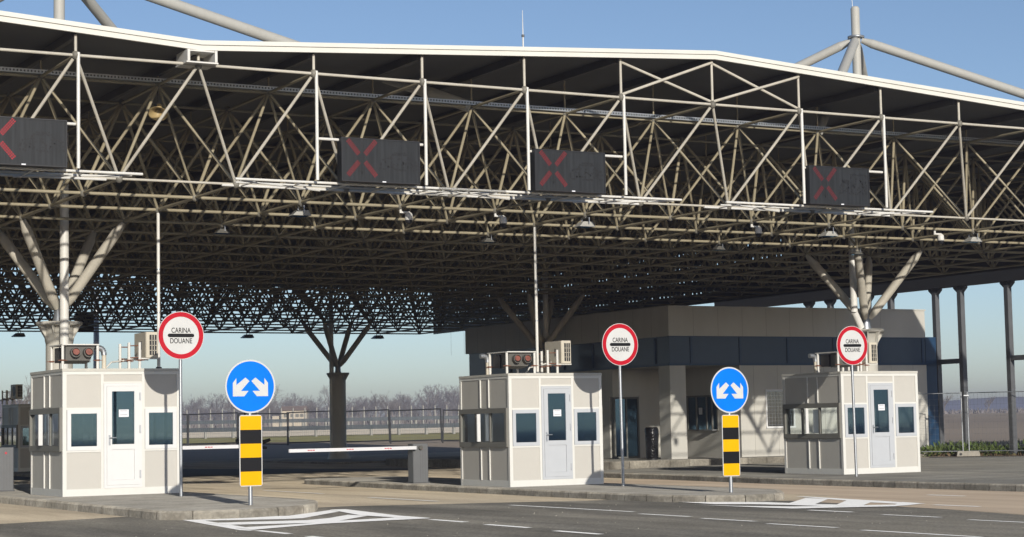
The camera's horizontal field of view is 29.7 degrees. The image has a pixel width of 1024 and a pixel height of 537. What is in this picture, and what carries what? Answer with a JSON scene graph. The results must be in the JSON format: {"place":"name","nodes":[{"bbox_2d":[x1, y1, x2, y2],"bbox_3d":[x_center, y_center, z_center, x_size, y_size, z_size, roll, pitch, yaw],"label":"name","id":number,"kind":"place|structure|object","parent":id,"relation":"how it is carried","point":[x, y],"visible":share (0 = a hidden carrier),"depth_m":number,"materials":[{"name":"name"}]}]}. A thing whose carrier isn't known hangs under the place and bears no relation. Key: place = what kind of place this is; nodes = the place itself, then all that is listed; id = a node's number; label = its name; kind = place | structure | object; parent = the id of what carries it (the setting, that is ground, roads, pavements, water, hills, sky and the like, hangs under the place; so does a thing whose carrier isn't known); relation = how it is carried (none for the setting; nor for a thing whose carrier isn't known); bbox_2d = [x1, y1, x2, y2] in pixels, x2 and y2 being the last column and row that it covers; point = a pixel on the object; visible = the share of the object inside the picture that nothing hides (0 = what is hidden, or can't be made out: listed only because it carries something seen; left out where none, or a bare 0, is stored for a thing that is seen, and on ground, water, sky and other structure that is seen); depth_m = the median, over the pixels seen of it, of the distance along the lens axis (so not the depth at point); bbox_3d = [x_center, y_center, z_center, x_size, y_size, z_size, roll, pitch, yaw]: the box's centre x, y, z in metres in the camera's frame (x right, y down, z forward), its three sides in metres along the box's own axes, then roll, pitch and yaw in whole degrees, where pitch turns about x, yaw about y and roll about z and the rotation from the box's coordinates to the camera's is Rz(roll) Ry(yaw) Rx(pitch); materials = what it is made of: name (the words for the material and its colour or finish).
{"place":"outdoors","nodes":[
{"label":"outdoors","id":0,"kind":"place"},
{"bbox_2d":[14,471,29,473],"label":"island booth rear pavement","id":1,"kind":"structure","parent":0,"point":[27,472],"depth_m":75.42,"materials":[{"name":"grey concrete"}]},
{"bbox_2d":[1,404,45,471],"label":"control booth","id":2,"kind":"object","parent":1,"relation":"on","point":[16,416],"visible":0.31,"depth_m":77.46,"materials":[{"name":"silver metal"}]},
{"bbox_2d":[1,425,17,447],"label":"sliding window","id":3,"kind":"structure","parent":2,"relation":"in","point":[2,426],"depth_m":78.40,"materials":[{"name":"grey metal"}]},
{"bbox_2d":[0,384,22,404],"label":"air conditioner","id":4,"kind":"object","parent":2,"relation":"on","point":[16,391],"visible":1,"depth_m":77.70,"materials":[{"name":"white metal"}]},
{"bbox_2d":[20,426,28,446],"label":"window","id":5,"kind":"structure","parent":2,"relation":"in","point":[24,430],"depth_m":77.37,"materials":[{"name":"glass"}]},
{"bbox_2d":[0,484,309,510],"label":"island pavement","id":6,"kind":"structure","parent":0,"point":[186,501],"depth_m":37.06,"materials":[{"name":"beige concrete"}]},
{"bbox_2d":[0,447,14,491],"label":"lane barrier","id":7,"kind":"object","parent":6,"relation":"on","point":[6,468],"visible":1,"depth_m":45.54,"materials":[{"name":"grey metal"}]},
{"bbox_2d":[0,133,125,445],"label":"tree column","id":8,"kind":"object","parent":6,"relation":"on","point":[60,328],"visible":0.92,"depth_m":44.75,"materials":[{"name":"metal"}]},
{"bbox_2d":[0,11,1023,334],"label":"canopy","id":9,"kind":"object","parent":8,"relation":"on","point":[360,249],"visible":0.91,"depth_m":50.64,"materials":[{"name":"grey metal"}]},
{"bbox_2d":[0,52,142,180],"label":"lane display","id":10,"kind":"object","parent":9,"relation":"hanging from","point":[38,144],"visible":1,"depth_m":35.44,"materials":[{"name":"black metal"}]},
{"bbox_2d":[148,90,167,120],"bbox_3d":[-7.191,-3.340,39.045,0.377,0.684,0.463,1,-5,-29],"label":"lamp","id":11,"kind":"object","parent":9,"relation":"attached to","point":[156,111],"visible":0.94,"depth_m":39.08,"materials":[{"name":"metal"}]},
{"bbox_2d":[0,0,470,182],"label":"roof mast","id":12,"kind":"object","parent":9,"relation":"attached to","point":[180,6],"visible":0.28,"depth_m":44.41,"materials":[{"name":"metal"}]},
{"bbox_2d":[289,205,311,216],"bbox_3d":[-4.605,-1.275,41.767,0.432,0.297,0.338,1,-5,-29],"label":"floodlight","id":13,"kind":"object","parent":9,"relation":"attached to","point":[301,213],"visible":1,"depth_m":41.67,"materials":[{"name":"grey metal"}]},
{"bbox_2d":[221,71,505,196],"bbox_3d":[-2.953,-2.722,39.327,6.000,2.246,1.321,1,-5,-29],"label":"lane display","id":14,"kind":"object","parent":9,"relation":"hanging from","point":[378,162],"visible":1,"depth_m":38.73,"materials":[{"name":"black metal"}]},
{"bbox_2d":[0,67,1023,145],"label":"cable tray","id":15,"kind":"object","parent":9,"relation":"attached to","point":[359,95],"visible":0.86,"depth_m":42.41,"materials":[{"name":"metal"}]},
{"bbox_2d":[422,87,681,204],"bbox_3d":[0.913,-2.623,41.467,6.000,2.246,1.321,1,-5,-29],"label":"lane display","id":16,"kind":"object","parent":9,"relation":"hanging from","point":[572,174],"visible":1,"depth_m":40.92,"materials":[{"name":"black metal"}]},
{"bbox_2d":[530,2,1023,208],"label":"roof mast","id":17,"kind":"object","parent":9,"relation":"attached to","point":[854,54],"visible":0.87,"depth_m":56.82,"materials":[{"name":"metal"}]},
{"bbox_2d":[704,109,932,216],"bbox_3d":[7.210,-2.460,44.954,6.000,2.246,1.321,1,-5,-29],"label":"lane display","id":18,"kind":"object","parent":9,"relation":"hanging from","point":[837,188],"visible":1,"depth_m":44.39,"materials":[{"name":"black metal"}]},
{"bbox_2d":[29,368,178,496],"bbox_3d":[-8.988,3.592,42.380,2.790,2.700,2.623,1,-5,-29],"label":"control booth","id":19,"kind":"object","parent":6,"relation":"on","point":[124,440],"visible":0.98,"depth_m":41.37,"materials":[{"name":"white plastic"}]},
{"bbox_2d":[29,408,61,451],"bbox_3d":[-10.125,3.501,41.796,0.230,0.926,2.430,1,-5,-29],"label":"sliding window","id":20,"kind":"structure","parent":19,"relation":"in","point":[32,412],"depth_m":41.78,"materials":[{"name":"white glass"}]},
{"bbox_2d":[47,344,106,369],"bbox_3d":[-9.364,1.915,41.602,1.122,0.530,1.020,1,-5,-29],"label":"twin lamp unit","id":21,"kind":"object","parent":19,"relation":"on","point":[74,353],"visible":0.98,"depth_m":41.30,"materials":[{"name":"white paint"}]},
{"bbox_2d":[67,409,100,450],"bbox_3d":[-9.093,3.428,40.937,0.730,0.863,0.058,1,-5,-29],"label":"window","id":22,"kind":"structure","parent":19,"relation":"in","point":[83,427],"depth_m":40.93,"materials":[{"name":"white plastic"}]},
{"bbox_2d":[104,383,141,487],"bbox_3d":[-8.330,3.575,41.311,0.839,2.231,0.121,1,-5,-29],"label":"door","id":23,"kind":"structure","parent":19,"relation":"in","point":[122,401],"depth_m":41.32,"materials":[{"name":"white plastic"}]},
{"bbox_2d":[106,332,158,367],"bbox_3d":[-8.358,1.810,42.129,1.113,0.814,0.932,1,-5,-29],"label":"air conditioner","id":24,"kind":"object","parent":19,"relation":"on","point":[145,345],"visible":0.93,"depth_m":42.04,"materials":[{"name":"beige plastic"}]},
{"bbox_2d":[156,213,161,367],"bbox_3d":[-7.806,0.459,42.572,0.130,3.530,0.130,1,-5,-29],"label":"roof pole","id":25,"kind":"object","parent":19,"relation":"on","point":[158,275],"visible":0.78,"depth_m":42.56,"materials":[{"name":"white metal"}]},
{"bbox_2d":[145,408,176,448],"bbox_3d":[-7.611,3.467,41.757,0.710,0.863,0.058,1,-5,-29],"label":"window","id":26,"kind":"structure","parent":19,"relation":"in","point":[160,427],"depth_m":41.75,"materials":[{"name":"white plastic"}]},
{"bbox_2d":[158,311,203,495],"bbox_3d":[-6.821,2.781,39.697,0.990,3.795,0.091,1,-5,-29],"label":"customs sign","id":27,"kind":"object","parent":6,"relation":"on","point":[180,335],"visible":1,"depth_m":39.73,"materials":[{"name":"metal"}]},
{"bbox_2d":[183,445,238,449],"bbox_3d":[-8.529,4.832,47.424,3.670,1.030,0.514,1,-5,-29],"label":"lane barrier","id":28,"kind":"object","parent":6,"relation":"on","point":[212,447],"visible":0.22,"depth_m":47.78,"materials":[{"name":"white metal"}]},
{"bbox_2d":[225,360,274,504],"bbox_3d":[-4.662,2.912,34.305,0.950,2.575,0.090,1,-5,-29],"label":"keep either side sign","id":29,"kind":"object","parent":6,"relation":"on","point":[249,387],"visible":1,"depth_m":34.27,"materials":[{"name":"metal"}]},
{"bbox_2d":[273,459,385,461],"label":"island back pavement","id":30,"kind":"structure","parent":0,"point":[333,460],"depth_m":90.24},
{"bbox_2d":[303,279,371,458],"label":"tree column","id":31,"kind":"object","parent":30,"relation":"on","point":[337,382],"visible":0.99,"depth_m":89.66,"materials":[{"name":"metal"}]},
{"bbox_2d":[0,500,1023,536],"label":"road","id":32,"kind":"structure","parent":0,"point":[544,520],"depth_m":29.48,"materials":[{"name":"grey asphalt"}]},
{"bbox_2d":[185,519,256,530],"bbox_3d":[-4.916,4.091,31.072,0.317,0.001,6.110,1,-5,-22],"label":"road marking","id":33,"kind":"object","parent":32,"relation":"on","point":[220,525],"visible":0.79,"depth_m":29.96,"materials":[{"name":"paint"}]},
{"bbox_2d":[192,510,338,520],"bbox_3d":[-4.015,4.227,32.978,3.194,0.001,2.553,1,-5,-29],"label":"road marking","id":34,"kind":"object","parent":32,"relation":"on","point":[305,515],"visible":0.79,"depth_m":32.38,"materials":[{"name":"paint"}]},
{"bbox_2d":[212,515,364,524],"bbox_3d":[-3.301,4.059,31.110,3.030,0.001,1.711,3,-6,-43],"label":"road marking","id":35,"kind":"object","parent":32,"relation":"on","point":[343,517],"visible":1,"depth_m":30.76,"materials":[{"name":"paint"}]},
{"bbox_2d":[239,517,424,529],"bbox_3d":[-2.815,3.958,30.002,3.694,0.001,0.887,4,-7,-45],"label":"road marking","id":36,"kind":"object","parent":32,"relation":"on","point":[341,521],"visible":1,"depth_m":30.11,"materials":[{"name":"paint"}]},
{"bbox_2d":[330,509,425,517],"bbox_3d":[-2.439,4.184,32.886,0.585,0.001,4.509,1,-5,-23],"label":"road marking","id":37,"kind":"object","parent":32,"relation":"on","point":[356,512],"visible":1,"depth_m":32.71,"materials":[{"name":"paint"}]},
{"bbox_2d":[689,502,838,505],"bbox_3d":[4.689,4.524,37.146,4.263,0.001,1.079,-6,-6,44],"label":"road marking","id":38,"kind":"object","parent":32,"relation":"on","point":[774,503],"visible":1,"depth_m":37.04,"materials":[{"name":"paint"}]},
{"bbox_2d":[717,505,895,507],"bbox_3d":[5.052,4.379,35.477,4.046,0.001,1.556,-3,-5,24],"label":"road marking","id":39,"kind":"object","parent":32,"relation":"on","point":[816,506],"visible":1,"depth_m":35.16,"materials":[{"name":"paint"}]},
{"bbox_2d":[0,452,1023,523],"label":"lane pavement","id":40,"kind":"structure","parent":0,"point":[292,485],"depth_m":48.77,"materials":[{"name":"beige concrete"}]},
{"bbox_2d":[0,492,317,519],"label":"island kerb","id":41,"kind":"structure","parent":40,"relation":"on","point":[311,506],"depth_m":33.45,"materials":[{"name":"concrete"}]},
{"bbox_2d":[14,468,456,479],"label":"lane surface","id":42,"kind":"object","parent":40,"relation":"on","point":[205,472],"visible":0.12,"depth_m":74.36,"materials":[{"name":"grey asphalt"}]},
{"bbox_2d":[304,476,783,502],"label":"island middle kerb","id":43,"kind":"structure","parent":40,"relation":"on","point":[778,495],"depth_m":42.60,"materials":[{"name":"concrete"}]},
{"bbox_2d":[604,456,1023,491],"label":"plaza kerb","id":44,"kind":"structure","parent":40,"relation":"on","point":[918,485],"depth_m":46.52,"materials":[{"name":"concrete"}]},
{"bbox_2d":[604,479,1023,501],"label":"lane surface","id":45,"kind":"object","parent":40,"relation":"on","point":[1001,496],"visible":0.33,"depth_m":42.31,"materials":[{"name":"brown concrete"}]},
{"bbox_2d":[789,496,1023,513],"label":"lane surface","id":46,"kind":"object","parent":40,"relation":"on","point":[1000,507],"visible":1,"depth_m":35.42,"materials":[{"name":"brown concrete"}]},
{"bbox_2d":[0,397,1023,424],"bbox_3d":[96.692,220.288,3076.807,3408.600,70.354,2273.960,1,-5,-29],"label":"hills","id":47,"kind":"structure","parent":0,"point":[1000,402],"depth_m":2709.55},
{"bbox_2d":[0,0,1023,416],"label":"sky","id":48,"kind":"structure","parent":0,"point":[985,38],"materials":[{"name":"blue"}]},
{"bbox_2d":[13,413,1023,461],"bbox_3d":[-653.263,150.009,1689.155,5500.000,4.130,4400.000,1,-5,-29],"label":"ground","id":49,"kind":"structure","parent":0,"point":[1001,426],"depth_m":119.84,"materials":[{"name":"soil"}]},
{"bbox_2d":[93,287,126,413],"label":"lamp post","id":50,"kind":"object","parent":49,"relation":"on","point":[95,337],"visible":0.01,"depth_m":101.05,"materials":[{"name":"metal"}]},
{"bbox_2d":[188,412,237,445],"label":"fence","id":51,"kind":"object","parent":49,"relation":"on","point":[206,440],"visible":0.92,"depth_m":126.72,"materials":[{"name":"metal"}]},
{"bbox_2d":[204,393,225,419],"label":"bare tree","id":52,"kind":"object","parent":49,"relation":"on","point":[213,403],"visible":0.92,"depth_m":477.56,"materials":[{"name":"grey plant"}]},
{"bbox_2d":[0,433,458,446],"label":"grass verge","id":53,"kind":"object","parent":49,"relation":"on","point":[418,436],"depth_m":142.96,"materials":[{"name":"plant"}]},
{"bbox_2d":[0,423,458,438],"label":"guard rail","id":54,"kind":"object","parent":53,"relation":"on","point":[384,426],"visible":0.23,"depth_m":149.76,"materials":[{"name":"metal"}]},
{"bbox_2d":[0,427,458,441],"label":"road beyond","id":55,"kind":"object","parent":49,"relation":"on","point":[302,432],"visible":0.21,"depth_m":164.90,"materials":[{"name":"grey asphalt"}]},
{"bbox_2d":[0,416,458,432],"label":"guard rail","id":56,"kind":"object","parent":55,"relation":"on","point":[370,420],"visible":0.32,"depth_m":178.12,"materials":[{"name":"metal"}]},
{"bbox_2d":[237,413,288,444],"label":"fence","id":57,"kind":"object","parent":49,"relation":"on","point":[275,440],"visible":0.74,"depth_m":125.86,"materials":[{"name":"metal"}]},
{"bbox_2d":[272,406,308,426],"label":"farm house","id":58,"kind":"structure","parent":49,"relation":"on","point":[285,409],"depth_m":260.09,"materials":[{"name":"tile"}]},
{"bbox_2d":[286,410,329,444],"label":"fence","id":59,"kind":"object","parent":49,"relation":"on","point":[288,430],"visible":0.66,"depth_m":125.39,"materials":[{"name":"metal"}]},
{"bbox_2d":[263,459,385,463],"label":"island back kerb","id":60,"kind":"structure","parent":49,"relation":"on","point":[328,462],"depth_m":86.20,"materials":[{"name":"concrete"}]},
{"bbox_2d":[346,409,389,442],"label":"fence","id":61,"kind":"object","parent":49,"relation":"on","point":[365,417],"visible":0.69,"depth_m":124.52,"materials":[{"name":"metal"}]},
{"bbox_2d":[389,408,441,443],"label":"fence","id":62,"kind":"object","parent":49,"relation":"on","point":[434,409],"visible":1,"depth_m":124.02,"materials":[{"name":"metal"}]},
{"bbox_2d":[415,385,441,415],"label":"bare tree","id":63,"kind":"object","parent":49,"relation":"on","point":[431,405],"visible":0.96,"depth_m":448.11,"materials":[{"name":"grey plant"}]},
{"bbox_2d":[438,385,459,420],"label":"bare tree","id":64,"kind":"object","parent":49,"relation":"on","point":[452,398],"visible":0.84,"depth_m":445.77,"materials":[{"name":"grey plant"}]},
{"bbox_2d":[442,409,459,442],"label":"fence","id":65,"kind":"object","parent":49,"relation":"on","point":[443,430],"visible":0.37,"depth_m":123.75,"materials":[{"name":"metal"}]},
{"bbox_2d":[0,408,1023,431],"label":"distant brush","id":66,"kind":"object","parent":49,"relation":"on","point":[988,410],"visible":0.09,"depth_m":401.94,"materials":[{"name":"brown plant"}]},
{"bbox_2d":[386,452,931,469],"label":"building walkway kerb","id":67,"kind":"structure","parent":49,"relation":"on","point":[454,463],"depth_m":66.77,"materials":[{"name":"stone"}]},
{"bbox_2d":[803,299,836,307],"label":"portal frame","id":68,"kind":"object","parent":49,"relation":"on","point":[830,303],"visible":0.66,"depth_m":79.56,"materials":[{"name":"grey paint"}]},
{"bbox_2d":[932,455,1023,456],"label":"ground strip","id":69,"kind":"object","parent":49,"relation":"on","point":[959,456],"visible":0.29,"depth_m":70.25,"materials":[{"name":"concrete"}]},
{"bbox_2d":[928,286,969,447],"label":"portal frame","id":70,"kind":"object","parent":69,"relation":"on","point":[962,359],"visible":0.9,"depth_m":72.62,"materials":[{"name":"grey paint"}]},
{"bbox_2d":[956,395,979,456],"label":"concrete foot","id":71,"kind":"object","parent":69,"relation":"on","point":[967,453],"visible":1,"depth_m":70.15},
{"bbox_2d":[918,392,963,451],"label":"fence","id":72,"kind":"object","parent":71,"relation":"on","point":[962,439],"visible":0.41,"depth_m":70.63,"materials":[{"name":"metal"}]},
{"bbox_2d":[966,391,1023,450],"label":"fence","id":73,"kind":"object","parent":71,"relation":"on","point":[989,419],"visible":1,"depth_m":70.07,"materials":[{"name":"metal"}]},
{"bbox_2d":[920,439,1023,456],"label":"weeds","id":74,"kind":"object","parent":69,"relation":"on","point":[973,446],"visible":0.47,"depth_m":71.03,"materials":[{"name":"green plant"}]},
{"bbox_2d":[999,281,1023,454],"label":"portal frame","id":75,"kind":"object","parent":69,"relation":"on","point":[1011,357],"visible":0.9,"depth_m":70.19,"materials":[{"name":"grey paint"}]},
{"bbox_2d":[714,268,1023,306],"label":"edge beam","id":76,"kind":"structure","parent":75,"relation":"on","point":[946,282],"depth_m":75.20,"materials":[{"name":"grey metal"}]},
{"bbox_2d":[317,477,776,494],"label":"island middle pavement","id":77,"kind":"structure","parent":0,"point":[648,489],"depth_m":43.76,"materials":[{"name":"beige concrete"}]},
{"bbox_2d":[288,443,429,482],"bbox_3d":[-3.982,5.080,49.815,4.010,1.030,0.514,1,-5,-29],"label":"lane barrier","id":78,"kind":"object","parent":77,"relation":"on","point":[417,463],"visible":1,"depth_m":50.52,"materials":[{"name":"white metal"}]},
{"bbox_2d":[459,373,603,486],"bbox_3d":[0.433,3.969,47.519,2.790,2.700,2.623,1,-5,-29],"label":"control booth","id":79,"kind":"object","parent":77,"relation":"on","point":[553,427],"visible":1,"depth_m":46.55,"materials":[{"name":"silver metal"}]},
{"bbox_2d":[459,408,507,446],"bbox_3d":[-0.704,3.878,46.935,0.230,0.926,2.430,1,-5,-29],"label":"sliding window","id":80,"kind":"structure","parent":79,"relation":"in","point":[489,424],"depth_m":46.95,"materials":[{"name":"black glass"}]},
{"bbox_2d":[479,351,537,374],"bbox_3d":[-0.068,2.291,46.696,1.080,0.530,1.062,1,-5,-29],"label":"twin lamp unit","id":81,"kind":"object","parent":79,"relation":"on","point":[516,360],"visible":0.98,"depth_m":46.46,"materials":[{"name":"white paint"}]},
{"bbox_2d":[512,409,539,445],"bbox_3d":[0.328,3.806,46.076,0.730,0.863,0.058,1,-5,-29],"label":"window","id":82,"kind":"structure","parent":79,"relation":"in","point":[525,423],"depth_m":46.06,"materials":[{"name":"silver metal"}]},
{"bbox_2d":[533,227,539,372],"bbox_3d":[0.592,0.745,47.215,0.130,3.670,0.130,1,-5,-29],"label":"roof pole","id":83,"kind":"object","parent":79,"relation":"on","point":[536,299],"visible":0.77,"depth_m":47.18,"materials":[{"name":"white metal"}]},
{"bbox_2d":[525,341,570,372],"bbox_3d":[0.814,2.188,47.222,1.113,0.814,0.932,1,-5,-29],"label":"air conditioner","id":84,"kind":"object","parent":79,"relation":"on","point":[557,354],"visible":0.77,"depth_m":47.13,"materials":[{"name":"white plastic"}]},
{"bbox_2d":[541,386,572,479],"bbox_3d":[1.091,3.952,46.451,0.839,2.231,0.121,1,-5,-29],"label":"door","id":85,"kind":"structure","parent":79,"relation":"in","point":[556,407],"depth_m":46.46,"materials":[{"name":"silver metal"}]},
{"bbox_2d":[574,409,599,444],"bbox_3d":[1.810,3.844,46.897,0.710,0.863,0.058,1,-5,-29],"label":"window","id":86,"kind":"structure","parent":79,"relation":"in","point":[586,421],"depth_m":46.89,"materials":[{"name":"silver metal"}]},
{"bbox_2d":[602,323,637,485],"bbox_3d":[2.550,3.180,45.089,0.990,3.795,0.091,1,-5,-29],"label":"customs sign","id":87,"kind":"object","parent":77,"relation":"on","point":[620,344],"visible":1,"depth_m":45.11,"materials":[{"name":"metal"}]},
{"bbox_2d":[710,367,747,491],"bbox_3d":[4.484,3.318,39.732,0.950,2.575,0.090,2,-5,-29],"label":"keep either side sign","id":88,"kind":"object","parent":77,"relation":"on","point":[729,390],"visible":1,"depth_m":39.70,"materials":[{"name":"metal"}]},
{"bbox_2d":[391,456,784,460],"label":"building walkway pavement","id":89,"kind":"structure","parent":0,"point":[634,459],"depth_m":69.06,"materials":[{"name":"concrete"}]},
{"bbox_2d":[497,248,584,372],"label":"tree column","id":90,"kind":"object","parent":89,"relation":"on","point":[544,337],"visible":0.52,"depth_m":73.43,"materials":[{"name":"metal"}]},
{"bbox_2d":[645,427,658,459],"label":"litter bin","id":91,"kind":"object","parent":89,"relation":"on","point":[651,439],"visible":1,"depth_m":66.93,"materials":[{"name":"black metal"}]},
{"bbox_2d":[464,305,939,458],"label":"office building","id":92,"kind":"structure","parent":89,"relation":"on","point":[679,361],"depth_m":70.72,"materials":[{"name":"metal"}]},
{"bbox_2d":[612,395,641,458],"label":"glass door","id":93,"kind":"structure","parent":92,"relation":"in","point":[630,405],"depth_m":71.08,"materials":[{"name":"glass"}]},
{"bbox_2d":[686,395,718,430],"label":"counter window","id":94,"kind":"structure","parent":92,"relation":"in","point":[702,413],"depth_m":71.07,"materials":[{"name":"black glass"}]},
{"bbox_2d":[765,389,795,427],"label":"window","id":95,"kind":"structure","parent":92,"relation":"in","point":[773,397],"depth_m":69.73,"materials":[{"name":"white plastic"}]},
{"bbox_2d":[603,456,1023,483],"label":"plaza pavement","id":96,"kind":"structure","parent":0,"point":[1001,470],"depth_m":53.17,"materials":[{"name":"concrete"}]},
{"bbox_2d":[782,371,920,474],"bbox_3d":[9.156,4.174,52.223,2.790,2.700,2.623,1,-5,-29],"label":"control booth","id":97,"kind":"object","parent":96,"relation":"on","point":[887,422],"visible":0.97,"depth_m":51.31,"materials":[{"name":"silver metal"}]},
{"bbox_2d":[783,403,840,437],"bbox_3d":[8.019,4.083,51.639,0.230,0.926,2.430,1,-5,-29],"label":"sliding window","id":98,"kind":"structure","parent":97,"relation":"in","point":[817,419],"depth_m":51.65,"materials":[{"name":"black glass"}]},
{"bbox_2d":[808,351,863,372],"bbox_3d":[8.655,2.496,51.400,1.080,0.530,1.062,1,-5,-29],"label":"twin lamp unit","id":99,"kind":"object","parent":97,"relation":"on","point":[832,359],"visible":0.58,"depth_m":51.30,"materials":[{"name":"white paint"}]},
{"bbox_2d":[844,404,867,436],"bbox_3d":[9.051,4.011,50.780,0.730,0.863,0.058,1,-5,-29],"label":"window","id":100,"kind":"structure","parent":97,"relation":"in","point":[860,413],"depth_m":50.80,"materials":[{"name":"silver metal"}]},
{"bbox_2d":[842,342,876,370],"bbox_3d":[9.266,2.428,52.289,1.113,0.814,0.932,1,-5,-29],"label":"air conditioner","id":101,"kind":"object","parent":97,"relation":"on","point":[870,357],"visible":0.33,"depth_m":52.16,"materials":[{"name":"white plastic"}]},
{"bbox_2d":[868,383,895,467],"bbox_3d":[9.814,4.157,51.155,0.839,2.231,0.121,1,-5,-29],"label":"door","id":102,"kind":"structure","parent":97,"relation":"in","point":[880,395],"depth_m":51.16,"materials":[{"name":"silver metal"}]},
{"bbox_2d":[895,403,916,435],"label":"window","id":103,"kind":"structure","parent":97,"relation":"in","point":[905,414],"depth_m":51.60,"materials":[{"name":"silver metal"}]},
{"bbox_2d":[837,326,867,476],"bbox_3d":[8.632,3.350,48.731,0.990,3.795,0.091,1,-5,-29],"label":"customs sign","id":104,"kind":"object","parent":96,"relation":"on","point":[852,345],"visible":1,"depth_m":48.75,"materials":[{"name":"metal"}]},
{"bbox_2d":[805,209,921,370],"bbox_3d":[10.405,1.636,56.708,2.496,8.440,2.488,1,-5,-29],"label":"tree column","id":105,"kind":"object","parent":96,"relation":"on","point":[860,275],"visible":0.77,"depth_m":56.40,"materials":[{"name":"metal"}]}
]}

